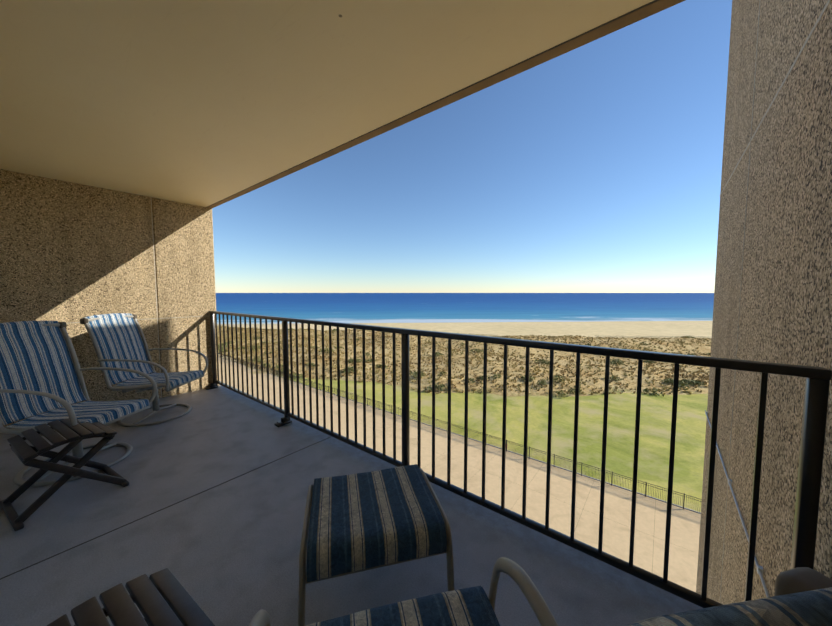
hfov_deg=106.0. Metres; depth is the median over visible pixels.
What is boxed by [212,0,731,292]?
sky
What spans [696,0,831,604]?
fin wall
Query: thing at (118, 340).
swivel chair
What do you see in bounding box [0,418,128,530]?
folding table
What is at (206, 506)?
balcony floor slab
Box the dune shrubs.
[218,329,710,397]
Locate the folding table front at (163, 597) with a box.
[47,568,214,625]
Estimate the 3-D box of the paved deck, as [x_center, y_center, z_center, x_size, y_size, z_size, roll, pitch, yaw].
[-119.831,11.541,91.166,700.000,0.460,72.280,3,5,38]
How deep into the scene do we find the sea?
367.46 m
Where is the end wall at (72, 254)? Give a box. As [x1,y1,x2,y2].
[0,169,218,428]
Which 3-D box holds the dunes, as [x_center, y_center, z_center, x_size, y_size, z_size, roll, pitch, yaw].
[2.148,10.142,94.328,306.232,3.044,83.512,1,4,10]
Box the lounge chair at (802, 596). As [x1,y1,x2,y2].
[249,557,831,625]
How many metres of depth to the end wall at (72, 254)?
3.54 m
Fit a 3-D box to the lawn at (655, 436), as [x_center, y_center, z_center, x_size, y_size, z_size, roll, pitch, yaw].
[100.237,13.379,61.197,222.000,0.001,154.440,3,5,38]
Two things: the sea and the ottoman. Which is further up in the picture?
the sea
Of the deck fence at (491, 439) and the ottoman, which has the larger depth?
the deck fence at (491, 439)
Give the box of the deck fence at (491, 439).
[218,353,701,513]
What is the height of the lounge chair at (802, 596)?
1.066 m
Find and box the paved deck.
[218,357,700,591]
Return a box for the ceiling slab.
[0,0,684,208]
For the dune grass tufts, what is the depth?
77.10 m
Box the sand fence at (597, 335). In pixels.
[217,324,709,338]
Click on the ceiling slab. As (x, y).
(211, 104)
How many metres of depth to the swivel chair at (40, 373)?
2.41 m
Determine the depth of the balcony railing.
1.58 m
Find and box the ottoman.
[298,464,454,625]
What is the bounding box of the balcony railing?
[205,311,831,607]
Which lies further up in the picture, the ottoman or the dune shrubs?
the dune shrubs
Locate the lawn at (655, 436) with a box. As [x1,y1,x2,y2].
[278,375,707,511]
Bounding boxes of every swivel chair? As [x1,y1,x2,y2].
[0,321,156,486]
[80,313,207,426]
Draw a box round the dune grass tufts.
[217,325,711,394]
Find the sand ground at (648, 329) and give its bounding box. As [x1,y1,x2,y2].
[217,321,712,363]
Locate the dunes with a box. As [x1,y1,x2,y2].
[217,326,710,396]
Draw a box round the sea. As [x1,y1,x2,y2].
[216,293,713,323]
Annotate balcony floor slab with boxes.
[0,385,701,625]

